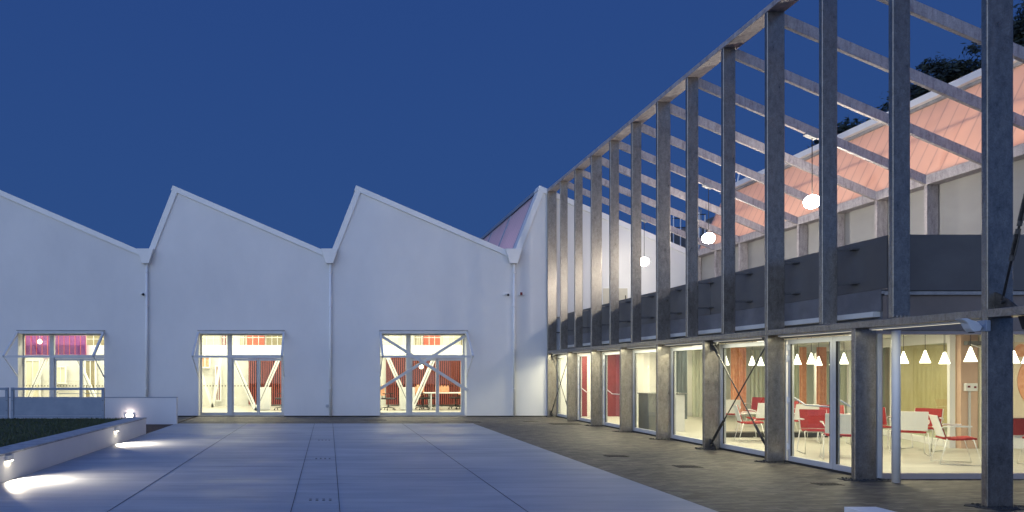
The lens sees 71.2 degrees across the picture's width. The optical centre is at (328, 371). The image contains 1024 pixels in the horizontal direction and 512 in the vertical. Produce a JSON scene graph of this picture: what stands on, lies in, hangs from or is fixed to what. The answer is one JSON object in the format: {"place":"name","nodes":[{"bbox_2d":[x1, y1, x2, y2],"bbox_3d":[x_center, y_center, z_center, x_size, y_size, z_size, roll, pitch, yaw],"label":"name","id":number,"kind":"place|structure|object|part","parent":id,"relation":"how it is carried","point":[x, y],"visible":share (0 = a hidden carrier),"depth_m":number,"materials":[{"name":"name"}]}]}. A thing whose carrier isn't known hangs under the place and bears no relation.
{"place":"outdoors","nodes":[
{"label":"outdoors","id":0,"kind":"place"},
{"bbox_2d":[0,417,127,446],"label":"lawn","id":1,"kind":"structure","parent":0,"point":[30,427],"depth_m":15.14,"materials":[{"name":"green plant"}]},
{"bbox_2d":[0,388,104,418],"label":"steel fence","id":2,"kind":"object","parent":1,"relation":"on","point":[58,407],"visible":0.85,"depth_m":17.66,"materials":[{"name":"grey metal"}]},
{"bbox_2d":[0,424,717,511],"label":"plaza","id":3,"kind":"structure","parent":0,"point":[380,468],"depth_m":10.40,"materials":[{"name":"concrete"}]},
{"bbox_2d":[296,497,336,502],"bbox_3d":[-0.150,1.608,8.507,0.500,0.024,0.440,0,0,0],"label":"service cover","id":4,"kind":"object","parent":3,"relation":"on","point":[316,499],"visible":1,"depth_m":8.46,"materials":[{"name":"metal"}]},
{"bbox_2d":[107,423,527,511],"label":"plaza joints","id":5,"kind":"object","parent":3,"relation":"on","point":[302,468],"visible":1,"depth_m":10.23,"materials":[{"name":"concrete"}]},
{"bbox_2d":[306,457,333,459],"bbox_3d":[-0.150,1.608,12.533,0.500,0.024,0.440,0,0,0],"label":"service cover","id":6,"kind":"object","parent":3,"relation":"on","point":[320,458],"visible":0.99,"depth_m":12.54,"materials":[{"name":"concrete"}]},
{"bbox_2d":[0,0,1023,248],"label":"sky","id":7,"kind":"structure","parent":0,"point":[271,113],"materials":[{"name":"blue"}]},
{"bbox_2d":[178,417,1023,511],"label":"pavement","id":8,"kind":"structure","parent":0,"point":[724,481],"depth_m":10.63,"materials":[{"name":"grey concrete"}]},
{"bbox_2d":[0,185,685,416],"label":"sawtooth hall","id":9,"kind":"structure","parent":8,"relation":"on","point":[229,313],"depth_m":24.27,"materials":[{"name":"paint"}]},
{"bbox_2d":[25,360,40,396],"bbox_3d":[-13.473,0.405,31.125,0.689,1.897,0.150,0,0,0],"label":"interior window","id":10,"kind":"structure","parent":9,"relation":"in","point":[31,366],"depth_m":31.10,"materials":[{"name":"glass"}]},
{"bbox_2d":[57,366,66,383],"bbox_3d":[-12.209,0.155,31.125,0.530,0.803,0.150,0,0,0],"label":"interior window","id":11,"kind":"structure","parent":9,"relation":"in","point":[61,370],"depth_m":31.10,"materials":[{"name":"glass"}]},
{"bbox_2d":[84,361,96,396],"bbox_3d":[-10.843,0.405,31.125,0.530,1.897,0.150,0,0,0],"label":"interior window","id":12,"kind":"structure","parent":9,"relation":"in","point":[90,367],"depth_m":31.10,"materials":[{"name":"clear glass"}]},
{"bbox_2d":[202,358,210,367],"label":"interior window","id":13,"kind":"structure","parent":9,"relation":"in","point":[206,362],"depth_m":31.10,"materials":[{"name":"clear glass"}]},
{"bbox_2d":[215,365,221,400],"bbox_3d":[-5.023,0.531,31.125,0.279,1.646,0.150,0,0,0],"label":"interior window","id":14,"kind":"structure","parent":9,"relation":"in","point":[219,391],"depth_m":31.10,"materials":[{"name":"clear glass"}]},
{"bbox_2d":[260,387,270,409],"bbox_3d":[-2.636,1.110,27.973,0.551,0.920,0.475,0,0,0],"label":"office cabinet","id":15,"kind":"object","parent":9,"relation":"on","point":[265,404],"visible":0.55,"depth_m":27.73,"materials":[{"name":"white paint"}]},
{"bbox_3d":[-2.766,1.115,27.742,0.252,0.850,0.014,0,0,0],"label":"door","id":16,"kind":"part","parent":15,"relation":"part of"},
{"bbox_3d":[-2.506,1.115,27.742,0.252,0.850,0.014,0,0,0],"label":"door","id":17,"kind":"part","parent":15,"relation":"part of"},
{"bbox_2d":[381,385,395,409],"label":"office chair","id":18,"kind":"object","parent":9,"relation":"on","point":[383,393],"visible":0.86,"depth_m":27.97,"materials":[{"name":"plastic"}]},
{"bbox_2d":[399,387,414,409],"bbox_3d":[3.219,1.110,27.973,0.613,0.920,0.475,0,0,0],"label":"office cabinet","id":19,"kind":"object","parent":9,"relation":"on","point":[402,404],"visible":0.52,"depth_m":27.73,"materials":[{"name":"white paint"}]},
{"bbox_3d":[3.073,1.115,27.742,0.282,0.850,0.014,0,0,0],"label":"door","id":20,"kind":"part","parent":19,"relation":"part of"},
{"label":"door","id":21,"kind":"part","parent":19,"relation":"part of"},
{"bbox_2d":[415,385,429,409],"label":"office chair","id":22,"kind":"object","parent":9,"relation":"on","point":[416,390],"visible":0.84,"depth_m":28.30,"materials":[{"name":"plastic"}]},
{"bbox_2d":[423,386,460,409],"bbox_3d":[4.975,1.080,28.250,2.050,1.000,0.700,0,0,0],"label":"office desk","id":23,"kind":"object","parent":9,"relation":"on","point":[443,389],"visible":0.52,"depth_m":28.13,"materials":[{"name":"white paint"}]},
{"bbox_2d":[448,388,460,408],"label":"office chair","id":24,"kind":"object","parent":9,"relation":"on","point":[453,397],"visible":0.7,"depth_m":28.80,"materials":[{"name":"plastic"}]},
{"bbox_2d":[548,423,581,424],"bbox_3d":[7.221,1.607,20.845,0.900,0.026,0.450,0,0,0],"label":"drain cover","id":25,"kind":"object","parent":8,"relation":"on","point":[564,423],"visible":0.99,"depth_m":20.78,"materials":[{"name":"metal"}]},
{"bbox_2d":[603,455,628,456],"bbox_3d":[5.450,1.607,12.941,0.400,0.026,0.250,0,0,0],"label":"drain cover","id":26,"kind":"object","parent":8,"relation":"on","point":[615,455],"visible":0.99,"depth_m":12.90,"materials":[{"name":"metal"}]},
{"bbox_2d":[672,465,702,467],"bbox_3d":[6.053,1.607,11.510,0.400,0.026,0.250,0,0,0],"label":"drain cover","id":27,"kind":"object","parent":8,"relation":"on","point":[687,466],"visible":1,"depth_m":11.47,"materials":[{"name":"metal"}]},
{"bbox_2d":[547,0,1023,506],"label":"steel pergola","id":28,"kind":"object","parent":8,"relation":"on","point":[997,156],"visible":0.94,"depth_m":12.09,"materials":[{"name":"grey metal"}]},
{"bbox_2d":[597,348,619,350],"bbox_3d":[7.905,-0.617,19.179,0.060,0.033,1.702,0,0,0],"label":"strip light","id":29,"kind":"object","parent":28,"relation":"attached to","point":[609,349],"visible":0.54,"depth_m":19.17,"materials":[{"name":"grey metal"}]},
{"bbox_2d":[627,345,655,348],"bbox_3d":[7.905,-0.617,17.161,0.060,0.033,1.702,0,0,0],"label":"strip light","id":30,"kind":"object","parent":28,"relation":"attached to","point":[641,347],"visible":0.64,"depth_m":17.18,"materials":[{"name":"grey metal"}]},
{"bbox_2d":[641,217,648,265],"bbox_3d":[10.579,-4.349,22.878,0.319,1.627,0.316,0,0,0],"label":"globe pendant lamp","id":31,"kind":"object","parent":28,"relation":"hanging from","point":[644,261],"visible":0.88,"depth_m":22.79,"materials":[{"name":"glass"}]},
{"bbox_2d":[665,342,701,345],"bbox_3d":[7.905,-0.617,15.144,0.060,0.033,1.702,0,0,0],"label":"strip light","id":32,"kind":"object","parent":28,"relation":"attached to","point":[683,343],"visible":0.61,"depth_m":15.18,"materials":[{"name":"white plastic"}]},
{"bbox_2d":[702,183,714,243],"bbox_3d":[10.489,-4.368,18.843,0.319,1.666,0.316,0,0,0],"label":"globe pendant lamp","id":33,"kind":"object","parent":28,"relation":"hanging from","point":[708,238],"visible":1,"depth_m":18.78,"materials":[{"name":"glass"}]},
{"bbox_2d":[713,336,764,341],"bbox_3d":[7.905,-0.617,13.126,0.060,0.033,1.702,0,0,0],"label":"strip light","id":34,"kind":"object","parent":28,"relation":"attached to","point":[737,339],"visible":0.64,"depth_m":13.13,"materials":[{"name":"white plastic"}]},
{"bbox_2d":[803,131,818,208],"bbox_3d":[10.489,-4.368,14.807,0.319,1.666,0.316,0,0,0],"label":"globe pendant lamp","id":35,"kind":"object","parent":28,"relation":"hanging from","point":[811,201],"visible":0.94,"depth_m":14.75,"materials":[{"name":"glass"}]},
{"bbox_2d":[778,330,850,336],"bbox_3d":[7.905,-0.617,11.109,0.060,0.033,1.702,0,0,0],"label":"strip light","id":36,"kind":"object","parent":28,"relation":"attached to","point":[826,332],"visible":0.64,"depth_m":11.04,"materials":[{"name":"grey metal"}]},
{"bbox_2d":[869,319,980,329],"bbox_3d":[7.905,-0.617,9.091,0.060,0.033,1.702,0,0,0],"label":"strip light","id":37,"kind":"object","parent":28,"relation":"attached to","point":[920,325],"visible":0.68,"depth_m":9.12,"materials":[{"name":"white plastic"}]},
{"bbox_2d":[955,318,990,332],"bbox_3d":[7.555,-0.535,7.995,0.413,0.170,0.142,0,0,-12],"label":"bullet camera","id":38,"kind":"object","parent":28,"relation":"attached to","point":[969,325],"visible":1,"depth_m":7.97,"materials":[{"name":"white metal"}]},
{"bbox_2d":[1018,316,1023,328],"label":"floodlight","id":39,"kind":"object","parent":28,"relation":"attached to","point":[1021,319],"visible":1,"depth_m":7.77,"materials":[{"name":"metal"}]},
{"bbox_2d":[555,59,1023,482],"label":"glass wing","id":40,"kind":"structure","parent":8,"relation":"on","point":[945,269],"depth_m":14.25,"materials":[{"name":"clear glass"}]},
{"bbox_2d":[557,355,566,417],"bbox_3d":[8.125,0.505,23.214,0.070,2.130,1.883,0,0,0],"label":"fixed window","id":41,"kind":"structure","parent":40,"relation":"in","point":[561,356],"depth_m":24.10,"materials":[{"name":"grey metal"}]},
{"bbox_2d":[578,353,590,421],"bbox_3d":[8.152,0.505,21.381,0.183,2.130,1.412,0,0,0],"label":"glazed door","id":42,"kind":"structure","parent":40,"relation":"in","point":[580,388],"depth_m":21.98,"materials":[{"name":"grey metal"}]},
{"bbox_2d":[603,351,619,427],"bbox_3d":[8.152,0.505,19.364,0.183,2.130,1.413,0,0,0],"label":"glazed door","id":43,"kind":"structure","parent":40,"relation":"in","point":[605,388],"depth_m":19.96,"materials":[{"name":"grey metal"}]},
{"bbox_2d":[602,287,629,304],"bbox_3d":[10.186,-2.120,24.233,1.031,1.760,0.067,0,0,0],"label":"terrace door","id":44,"kind":"structure","parent":40,"relation":"in","point":[624,292],"depth_m":24.23,"materials":[{"name":"beige paint"}]},
{"bbox_2d":[634,349,655,434],"bbox_3d":[8.125,0.505,17.161,0.070,2.130,1.883,0,0,0],"label":"fixed window","id":45,"kind":"structure","parent":40,"relation":"in","point":[653,432],"depth_m":18.03,"materials":[{"name":"grey metal"}]},
{"bbox_2d":[637,392,687,431],"bbox_3d":[8.880,1.075,18.200,1.040,1.010,0.680,0,0,0],"label":"reception counter","id":46,"kind":"object","parent":40,"relation":"on","point":[646,410],"visible":0.45,"depth_m":17.92,"materials":[{"name":"grey laminate"}]},
{"bbox_2d":[676,350,686,418],"bbox_3d":[11.102,0.400,21.499,0.378,2.200,0.079,0,0,0],"label":"curtain","id":47,"kind":"object","parent":40,"relation":"hanging from","point":[681,371],"visible":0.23,"depth_m":21.48,"materials":[{"name":"green fabric"}]},
{"bbox_2d":[672,346,701,443],"bbox_3d":[8.125,0.505,15.144,0.070,2.130,1.883,0,0,0],"label":"fixed window","id":48,"kind":"structure","parent":40,"relation":"in","point":[685,438],"depth_m":16.01,"materials":[{"name":"grey metal"}]},
{"bbox_2d":[692,350,701,416],"bbox_3d":[12.442,0.400,22.500,0.923,2.200,0.081,0,0,0],"label":"curtain","id":49,"kind":"object","parent":40,"relation":"hanging from","point":[696,383],"visible":0.41,"depth_m":22.51,"materials":[{"name":"beige fabric"}]},
{"bbox_2d":[726,400,741,430],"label":"cafe chair","id":50,"kind":"object","parent":40,"relation":"on","point":[729,403],"visible":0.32,"depth_m":18.13,"materials":[{"name":"white plastic"}]},
{"bbox_2d":[731,348,745,413],"bbox_3d":[12.012,0.275,20.002,0.440,1.950,0.077,0,0,0],"label":"curtain","id":51,"kind":"object","parent":40,"relation":"hanging from","point":[738,366],"visible":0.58,"depth_m":20.00,"materials":[{"name":"orange fabric"}]},
{"bbox_2d":[721,341,764,455],"bbox_3d":[8.125,0.505,13.126,0.070,2.130,1.883,0,0,0],"label":"fixed window","id":52,"kind":"structure","parent":40,"relation":"in","point":[750,344],"depth_m":13.99,"materials":[{"name":"grey metal"}]},
{"bbox_2d":[733,405,764,442],"bbox_3d":[9.422,1.161,15.311,0.611,0.826,0.569,0,0,22],"label":"cafe chair","id":53,"kind":"object","parent":40,"relation":"on","point":[738,414],"visible":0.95,"depth_m":15.20,"materials":[{"name":"white plastic"}]},
{"bbox_2d":[749,356,754,364],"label":"cone pendant lamp","id":54,"kind":"object","parent":40,"relation":"hanging from","point":[752,362],"visible":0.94,"depth_m":16.97,"materials":[{"name":"metal"}]},
{"bbox_2d":[744,403,764,437],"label":"cafe chair","id":55,"kind":"object","parent":40,"relation":"on","point":[761,410],"visible":0.46,"depth_m":16.26,"materials":[{"name":"white fabric"}]},
{"bbox_2d":[744,397,764,426],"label":"cafe chair","id":56,"kind":"object","parent":40,"relation":"on","point":[755,402],"visible":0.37,"depth_m":19.82,"materials":[{"name":"red plastic"}]},
{"bbox_2d":[757,357,763,365],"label":"cone pendant lamp","id":57,"kind":"object","parent":40,"relation":"hanging from","point":[760,363],"visible":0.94,"depth_m":17.96,"materials":[{"name":"metal"}]},
{"bbox_2d":[750,350,797,416],"bbox_3d":[14.357,0.400,22.000,1.547,2.200,0.081,0,0,0],"label":"curtain","id":58,"kind":"object","parent":40,"relation":"hanging from","point":[757,382],"visible":0.2,"depth_m":22.01,"materials":[{"name":"fabric"}]},
{"bbox_2d":[726,431,828,436],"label":"plinth","id":59,"kind":"structure","parent":40,"relation":"on","point":[753,434],"depth_m":16.35,"materials":[{"name":"concrete"}]},
{"bbox_2d":[794,401,799,430],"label":"cafe chair","id":60,"kind":"object","parent":40,"relation":"on","point":[796,402],"visible":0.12,"depth_m":17.32,"materials":[{"name":"red plastic"}]},
{"bbox_2d":[794,338,801,364],"bbox_3d":[10.300,-0.457,15.000,0.160,0.610,0.160,0,0,0],"label":"cone pendant lamp","id":61,"kind":"object","parent":40,"relation":"hanging from","point":[797,361],"visible":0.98,"depth_m":14.97,"materials":[{"name":"metal"}]},
{"bbox_2d":[799,347,805,403],"bbox_3d":[13.623,0.300,19.600,0.172,2.000,0.080,0,0,0],"label":"curtain","id":62,"kind":"object","parent":40,"relation":"hanging from","point":[802,376],"visible":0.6,"depth_m":19.59,"materials":[{"name":"orange fabric"}]},
{"bbox_2d":[794,404,819,439],"bbox_3d":[10.995,1.161,15.870,0.569,0.826,0.611,0,0,10],"label":"cafe chair","id":63,"kind":"object","parent":40,"relation":"on","point":[798,406],"visible":0.23,"depth_m":15.63,"materials":[{"name":"white plastic"}]},
{"bbox_2d":[787,337,832,468],"bbox_3d":[8.152,0.505,11.499,0.183,2.130,1.083,0,0,0],"label":"glazed door","id":64,"kind":"structure","parent":40,"relation":"in","point":[790,346],"depth_m":11.69,"materials":[{"name":"grey metal"}]},
{"bbox_2d":[807,337,815,363],"bbox_3d":[9.900,-0.457,14.000,0.160,0.610,0.160,0,0,0],"label":"cone pendant lamp","id":65,"kind":"object","parent":40,"relation":"hanging from","point":[811,360],"visible":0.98,"depth_m":13.97,"materials":[{"name":"metal"}]},
{"bbox_2d":[797,409,828,453],"bbox_3d":[9.461,1.161,13.228,0.569,0.826,0.611,0,0,21],"label":"cafe chair","id":66,"kind":"object","parent":40,"relation":"on","point":[809,418],"visible":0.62,"depth_m":13.43,"materials":[{"name":"red fabric"}]},
{"bbox_2d":[815,343,821,364],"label":"cone pendant lamp","id":67,"kind":"object","parent":40,"relation":"hanging from","point":[818,361],"visible":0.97,"depth_m":17.18,"materials":[{"name":"metal"}]},
{"bbox_2d":[816,347,826,408],"bbox_3d":[14.155,0.300,19.600,0.258,2.000,0.080,0,0,0],"label":"curtain","id":68,"kind":"object","parent":40,"relation":"hanging from","point":[821,384],"visible":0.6,"depth_m":19.59,"materials":[{"name":"orange fabric"}]},
{"bbox_2d":[817,405,850,444],"bbox_3d":[11.114,1.161,15.026,0.569,0.826,0.611,0,0,29],"label":"cafe chair","id":69,"kind":"object","parent":40,"relation":"on","point":[842,409],"visible":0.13,"depth_m":15.15,"materials":[{"name":"red fabric"}]},
{"bbox_2d":[820,413,850,458],"bbox_3d":[9.234,1.161,12.324,0.569,0.826,0.611,0,0,32],"label":"cafe chair","id":70,"kind":"object","parent":40,"relation":"on","point":[845,425],"visible":0.56,"depth_m":12.12,"materials":[{"name":"white fabric"}]},
{"bbox_2d":[833,335,850,472],"bbox_3d":[8.167,0.505,10.558,0.154,2.130,0.782,0,0,0],"label":"glazed door","id":71,"kind":"structure","parent":40,"relation":"in","point":[836,340],"depth_m":10.89,"materials":[{"name":"grey metal"}]},
{"bbox_2d":[840,353,848,363],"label":"cone pendant lamp","id":72,"kind":"object","parent":40,"relation":"hanging from","point":[843,360],"visible":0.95,"depth_m":13.96,"materials":[{"name":"metal"}]},
{"bbox_2d":[883,407,890,447],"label":"cafe chair","id":73,"kind":"object","parent":40,"relation":"on","point":[884,419],"visible":0.27,"depth_m":14.24,"materials":[{"name":"red fabric"}]},
{"bbox_2d":[901,335,908,363],"bbox_3d":[10.950,-0.457,13.000,0.160,0.610,0.160,0,0,0],"label":"cone pendant lamp","id":74,"kind":"object","parent":40,"relation":"hanging from","point":[904,360],"visible":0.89,"depth_m":12.97,"materials":[{"name":"metal"}]},
{"bbox_2d":[889,411,930,455],"bbox_3d":[11.084,1.161,13.025,0.569,0.826,0.611,0,0,32],"label":"cafe chair","id":75,"kind":"object","parent":40,"relation":"on","point":[914,422],"visible":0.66,"depth_m":12.80,"materials":[{"name":"white fabric"}]},
{"bbox_2d":[901,408,944,451],"bbox_3d":[11.977,1.161,13.764,0.611,0.826,0.569,0,0,-27],"label":"cafe chair","id":76,"kind":"object","parent":40,"relation":"on","point":[934,411],"visible":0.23,"depth_m":13.79,"materials":[{"name":"red fabric"}]},
{"bbox_2d":[919,350,930,362],"bbox_3d":[10.750,-0.457,12.300,0.160,0.610,0.160,0,0,0],"label":"cone pendant lamp","id":77,"kind":"object","parent":40,"relation":"hanging from","point":[925,358],"visible":0.99,"depth_m":12.27,"materials":[{"name":"metal"}]},
{"bbox_2d":[940,352,949,363],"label":"cone pendant lamp","id":78,"kind":"object","parent":40,"relation":"hanging from","point":[944,359],"visible":0.98,"depth_m":13.37,"materials":[{"name":"metal"}]},
{"bbox_2d":[876,331,1023,478],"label":"front window","id":79,"kind":"structure","parent":40,"relation":"in","point":[884,475],"depth_m":10.15,"materials":[{"name":"grey metal"}]},
{"bbox_2d":[929,414,980,465],"bbox_3d":[10.724,1.161,11.714,0.611,0.826,0.569,0,0,29],"label":"cafe chair","id":80,"kind":"object","parent":40,"relation":"on","point":[937,426],"visible":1,"depth_m":11.65,"materials":[{"name":"white plastic"}]},
{"bbox_2d":[964,383,977,436],"bbox_3d":[13.145,0.795,13.970,0.250,1.110,0.056,0,0,0],"label":"control box","id":81,"kind":"object","parent":40,"relation":"attached to","point":[969,387],"visible":0.97,"depth_m":13.96,"materials":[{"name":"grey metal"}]},
{"bbox_2d":[964,335,977,361],"bbox_3d":[9.970,-0.457,10.600,0.160,0.610,0.160,0,0,0],"label":"cone pendant lamp","id":82,"kind":"object","parent":40,"relation":"hanging from","point":[970,356],"visible":0.98,"depth_m":10.57,"materials":[{"name":"metal"}]},
{"bbox_2d":[964,341,980,347],"bbox_3d":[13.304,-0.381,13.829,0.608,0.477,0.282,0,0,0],"label":"door closer","id":83,"kind":"object","parent":40,"relation":"attached to","point":[974,343],"depth_m":13.88,"materials":[{"name":"grey metal"}]},
{"bbox_2d":[1013,351,1019,362],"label":"cone pendant lamp","id":84,"kind":"object","parent":40,"relation":"hanging from","point":[1015,359],"visible":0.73,"depth_m":12.46,"materials":[{"name":"metal"}]},
{"bbox_2d":[1013,342,1023,434],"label":"wall mural","id":85,"kind":"object","parent":40,"relation":"attached to","point":[1018,396],"depth_m":13.98,"materials":[{"name":"orange paint"}]},
{"bbox_2d":[584,425,1023,509],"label":"column base","id":86,"kind":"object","parent":8,"relation":"on","point":[1014,507],"depth_m":9.99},
{"bbox_2d":[812,483,842,484],"bbox_3d":[7.103,1.607,9.718,0.350,0.026,0.200,0,0,0],"label":"drain cover","id":87,"kind":"object","parent":8,"relation":"on","point":[827,483],"visible":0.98,"depth_m":9.69,"materials":[{"name":"metal"}]},
{"bbox_2d":[844,507,894,511],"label":"concrete bench","id":88,"kind":"object","parent":8,"relation":"on","point":[862,509],"visible":1,"depth_m":7.12,"materials":[{"name":"concrete"}]},
{"bbox_2d":[672,212,705,249],"bbox_3d":[14.268,-5.331,27.000,1.325,1.924,0.040,0,0,0],"label":"rooftop railing","id":89,"kind":"object","parent":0,"point":[680,227],"visible":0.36,"depth_m":26.98,"materials":[{"name":"metal"}]},
{"bbox_2d":[670,210,713,247],"bbox_3d":[15.114,-5.556,28.525,1.887,1.956,1.950,0,0,0],"label":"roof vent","id":90,"kind":"object","parent":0,"point":[677,240],"visible":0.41,"depth_m":28.00,"materials":[{"name":"grey metal"}]},
{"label":"ground","id":91,"kind":"structure","parent":0,"visible":0},
{"bbox_2d":[0,417,146,483],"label":"planter wall","id":92,"kind":"structure","parent":91,"relation":"on","point":[34,455],"depth_m":12.20,"materials":[{"name":"concrete"}]},
{"bbox_2d":[5,454,13,461],"bbox_3d":[-4.675,1.266,10.000,0.050,0.092,0.180,0,0,0],"label":"wall light","id":93,"kind":"object","parent":92,"relation":"attached to","point":[9,457],"visible":1,"depth_m":9.95,"materials":[{"name":"grey metal"}]},
{"bbox_2d":[146,424,172,433],"bbox_3d":[-12.360,1.704,19.390,15.280,0.192,3.180,0,0,0],"label":"mulch strip","id":94,"kind":"object","parent":91,"relation":"on","point":[151,427],"visible":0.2,"depth_m":19.96,"materials":[{"name":"brown soil"}]},
{"bbox_2d":[0,397,177,423],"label":"wall","id":95,"kind":"structure","parent":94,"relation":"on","point":[158,410],"depth_m":20.80,"materials":[{"name":"white concrete"}]},
{"bbox_2d":[804,104,888,149],"bbox_3d":[24.482,-5.491,32.072,4.324,14.199,2.586,0,0,0],"label":"broadleaf tree","id":96,"kind":"object","parent":91,"relation":"on","point":[843,127],"visible":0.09,"depth_m":31.79,"materials":[{"name":"green plant"}]},
{"bbox_2d":[863,52,970,122],"bbox_3d":[27.077,-6.385,31.556,5.515,15.984,5.300,0,0,0],"label":"broadleaf tree","id":97,"kind":"object","parent":91,"relation":"on","point":[916,91],"visible":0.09,"depth_m":30.57,"materials":[{"name":"green plant"}]},
{"bbox_2d":[931,0,1023,82],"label":"broadleaf tree","id":98,"kind":"object","parent":91,"relation":"on","point":[1018,34],"visible":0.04,"depth_m":29.69,"materials":[{"name":"green plant"}]}
]}

